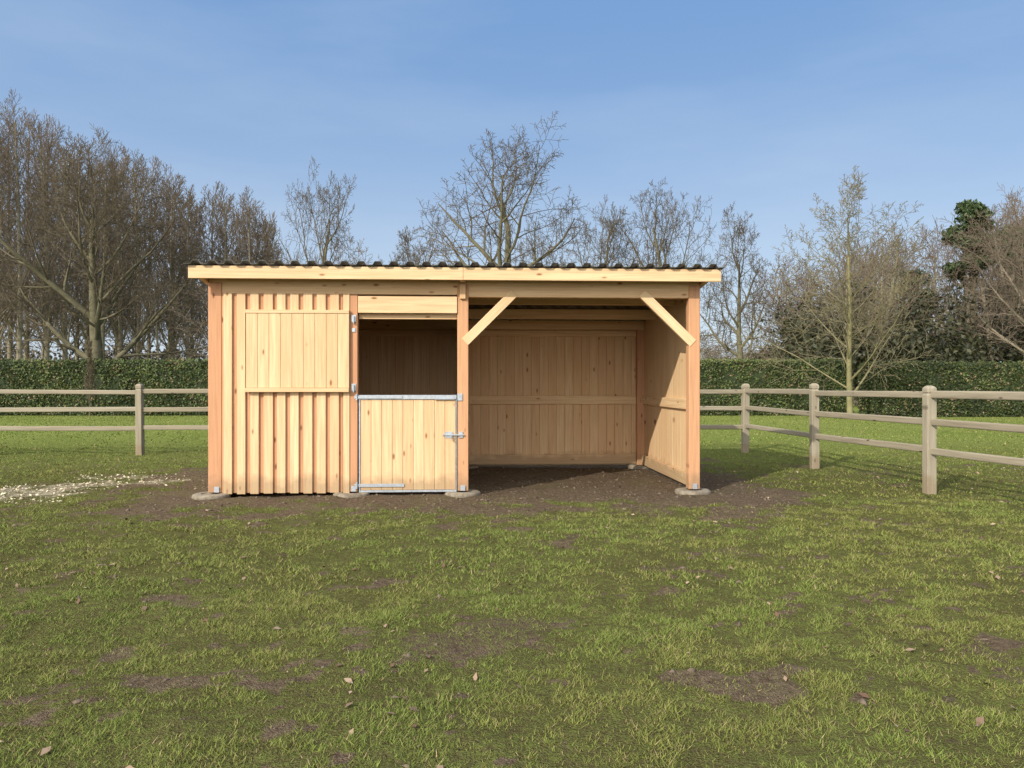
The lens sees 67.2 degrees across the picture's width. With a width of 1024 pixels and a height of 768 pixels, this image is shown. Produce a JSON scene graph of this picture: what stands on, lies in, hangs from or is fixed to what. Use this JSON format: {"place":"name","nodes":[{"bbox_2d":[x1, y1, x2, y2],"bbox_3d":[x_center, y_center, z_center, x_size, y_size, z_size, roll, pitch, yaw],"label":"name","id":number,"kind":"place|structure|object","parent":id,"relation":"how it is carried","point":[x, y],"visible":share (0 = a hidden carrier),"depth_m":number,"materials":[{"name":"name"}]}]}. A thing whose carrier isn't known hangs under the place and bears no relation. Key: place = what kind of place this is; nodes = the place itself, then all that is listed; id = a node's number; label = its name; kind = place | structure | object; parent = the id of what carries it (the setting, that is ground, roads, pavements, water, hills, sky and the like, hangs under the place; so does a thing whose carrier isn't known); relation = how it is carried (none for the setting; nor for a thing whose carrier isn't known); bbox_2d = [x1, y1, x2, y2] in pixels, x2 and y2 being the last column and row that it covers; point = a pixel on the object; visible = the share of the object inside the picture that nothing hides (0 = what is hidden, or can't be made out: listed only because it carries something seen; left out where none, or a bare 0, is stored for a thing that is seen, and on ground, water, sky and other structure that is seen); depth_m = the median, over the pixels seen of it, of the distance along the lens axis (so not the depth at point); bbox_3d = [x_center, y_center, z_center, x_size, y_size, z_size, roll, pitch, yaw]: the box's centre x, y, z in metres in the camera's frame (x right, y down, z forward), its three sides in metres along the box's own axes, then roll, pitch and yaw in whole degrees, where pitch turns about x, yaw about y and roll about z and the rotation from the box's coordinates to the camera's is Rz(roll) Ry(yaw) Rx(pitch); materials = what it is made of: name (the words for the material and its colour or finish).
{"place":"outdoors","nodes":[
{"label":"outdoors","id":0,"kind":"place"},
{"bbox_2d":[0,401,1023,767],"bbox_3d":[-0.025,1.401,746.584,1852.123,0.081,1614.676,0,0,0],"label":"grass ground","id":1,"kind":"structure","parent":0,"point":[504,739],"depth_m":4.70,"materials":[{"name":"green plant"}]},
{"bbox_2d":[83,336,98,416],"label":"sapling","id":2,"kind":"object","parent":1,"relation":"on","point":[90,366],"visible":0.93,"depth_m":32.50,"materials":[{"name":"green plant"}]},
{"bbox_2d":[0,472,205,503],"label":"gravel","id":3,"kind":"structure","parent":1,"relation":"on","point":[117,483],"depth_m":10.35,"materials":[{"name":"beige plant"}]},
{"bbox_2d":[0,337,207,361],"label":"distant scrub","id":4,"kind":"object","parent":1,"relation":"on","point":[111,355],"visible":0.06,"depth_m":97.58,"materials":[{"name":"brown plant"}]},
{"bbox_2d":[0,128,222,360],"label":"bare deciduous tree","id":5,"kind":"object","parent":1,"relation":"on","point":[92,314],"visible":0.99,"depth_m":36.92,"materials":[{"name":"brown plant"}]},
{"bbox_2d":[0,89,284,360],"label":"distant poplar row","id":6,"kind":"object","parent":1,"relation":"on","point":[266,252],"visible":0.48,"depth_m":72.34,"materials":[{"name":"brown plant"}]},
{"bbox_2d":[271,156,357,263],"bbox_3d":[-13.232,-7.100,51.533,6.563,17.133,7.280,0,0,0],"label":"bare deciduous tree","id":7,"kind":"object","parent":1,"relation":"on","point":[327,242],"visible":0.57,"depth_m":52.42,"materials":[{"name":"brown plant"}]},
{"bbox_2d":[0,383,749,454],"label":"wooden fence","id":8,"kind":"object","parent":1,"relation":"on","point":[139,409],"visible":0.29,"depth_m":15.16,"materials":[{"name":"brown wood"}]},
{"bbox_2d":[378,213,455,264],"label":"bare deciduous tree","id":9,"kind":"object","parent":1,"relation":"on","point":[409,253],"visible":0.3,"depth_m":50.55,"materials":[{"name":"brown plant"}]},
{"bbox_2d":[0,357,854,415],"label":"trimmed hedge","id":10,"kind":"object","parent":1,"relation":"on","point":[191,373],"visible":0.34,"depth_m":34.04,"materials":[{"name":"green plant"}]},
{"bbox_2d":[183,260,725,499],"bbox_3d":[-0.734,-0.007,11.261,6.622,2.975,3.700,0,0,-3],"label":"horse shelter","id":11,"kind":"object","parent":1,"relation":"on","point":[344,379],"visible":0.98,"depth_m":9.71,"materials":[{"name":"wood"}]},
{"bbox_2d":[411,110,602,265],"bbox_3d":[-0.524,-6.413,41.316,12.256,15.861,9.533,0,0,13],"label":"bare deciduous tree","id":12,"kind":"object","parent":1,"relation":"on","point":[507,226],"visible":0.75,"depth_m":41.09,"materials":[{"name":"brown plant"}]},
{"bbox_2d":[0,183,1023,405],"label":"distant woodland","id":13,"kind":"object","parent":1,"relation":"on","point":[868,270],"visible":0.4,"depth_m":60.68,"materials":[{"name":"brown plant"}]},
{"bbox_2d":[3,463,1020,767],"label":"soil clods","id":14,"kind":"object","parent":1,"relation":"on","point":[861,701],"visible":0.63,"depth_m":9.06,"materials":[{"name":"brown soil"}]},
{"bbox_2d":[0,465,1023,767],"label":"fallen leaves","id":15,"kind":"object","parent":1,"relation":"on","point":[978,723],"visible":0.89,"depth_m":4.63,"materials":[{"name":"brown plant"}]},
{"bbox_2d":[511,213,567,265],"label":"bare deciduous tree","id":16,"kind":"object","parent":1,"relation":"on","point":[532,254],"visible":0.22,"depth_m":58.24,"materials":[{"name":"brown plant"}]},
{"bbox_2d":[558,194,655,266],"bbox_3d":[6.881,-6.039,56.319,6.865,14.992,7.036,0,0,-28],"label":"bare deciduous tree","id":17,"kind":"object","parent":1,"relation":"on","point":[610,239],"visible":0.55,"depth_m":55.59,"materials":[{"name":"brown plant"}]},
{"bbox_2d":[604,176,721,336],"bbox_3d":[11.528,-6.607,54.789,7.605,16.157,9.731,0,0,-40],"label":"bare deciduous tree","id":18,"kind":"object","parent":1,"relation":"on","point":[656,244],"visible":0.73,"depth_m":55.01,"materials":[{"name":"brown plant"}]},
{"bbox_2d":[700,202,777,359],"bbox_3d":[15.128,-5.392,52.358,6.257,13.743,7.613,0,0,38],"label":"bare deciduous tree","id":19,"kind":"object","parent":1,"relation":"on","point":[739,352],"visible":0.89,"depth_m":51.44,"materials":[{"name":"brown plant"}]},
{"bbox_2d":[731,166,947,412],"bbox_3d":[12.574,-3.550,30.716,7.861,10.005,6.345,0,0,22],"label":"slender bare tree","id":20,"kind":"object","parent":1,"relation":"on","point":[848,312],"visible":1,"depth_m":30.44,"materials":[{"name":"brown plant"}]},
{"bbox_2d":[741,383,1023,493],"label":"wooden fence","id":21,"kind":"object","parent":1,"relation":"on","point":[929,421],"visible":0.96,"depth_m":10.21,"materials":[{"name":"brown wood"}]},
{"bbox_2d":[749,266,1023,397],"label":"evergreen understorey","id":22,"kind":"object","parent":1,"relation":"on","point":[956,351],"visible":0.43,"depth_m":47.24,"materials":[{"name":"green plant"}]},
{"bbox_2d":[857,359,1023,416],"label":"trimmed hedge","id":23,"kind":"object","parent":1,"relation":"on","point":[991,375],"visible":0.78,"depth_m":32.65,"materials":[{"name":"green plant"}]},
{"bbox_2d":[938,199,1001,360],"bbox_3d":[29.576,-5.323,49.816,3.422,13.470,4.293,0,0,38],"label":"pine tree","id":24,"kind":"object","parent":1,"relation":"on","point":[968,207],"visible":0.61,"depth_m":49.34,"materials":[{"name":"green plant"}]},
{"bbox_2d":[932,200,1023,360],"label":"bare deciduous tree","id":25,"kind":"object","parent":1,"relation":"on","point":[990,250],"visible":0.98,"depth_m":45.21,"materials":[{"name":"brown plant"}]},
{"bbox_2d":[0,0,1023,381],"label":"sky","id":26,"kind":"structure","parent":0,"point":[763,107],"materials":[{"name":"blue"}]},
{"bbox_2d":[883,269,940,341],"bbox_3d":[32.723,-3.962,62.308,6.027,10.754,4.900,0,0,-13],"label":"pine tree","id":27,"kind":"object","parent":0,"point":[920,274],"visible":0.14,"depth_m":61.44,"materials":[{"name":"green plant"}]},
{"bbox_2d":[984,224,1023,352],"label":"pine tree","id":28,"kind":"object","parent":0,"point":[1008,252],"visible":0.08,"depth_m":59.55,"materials":[{"name":"green plant"}]}
]}

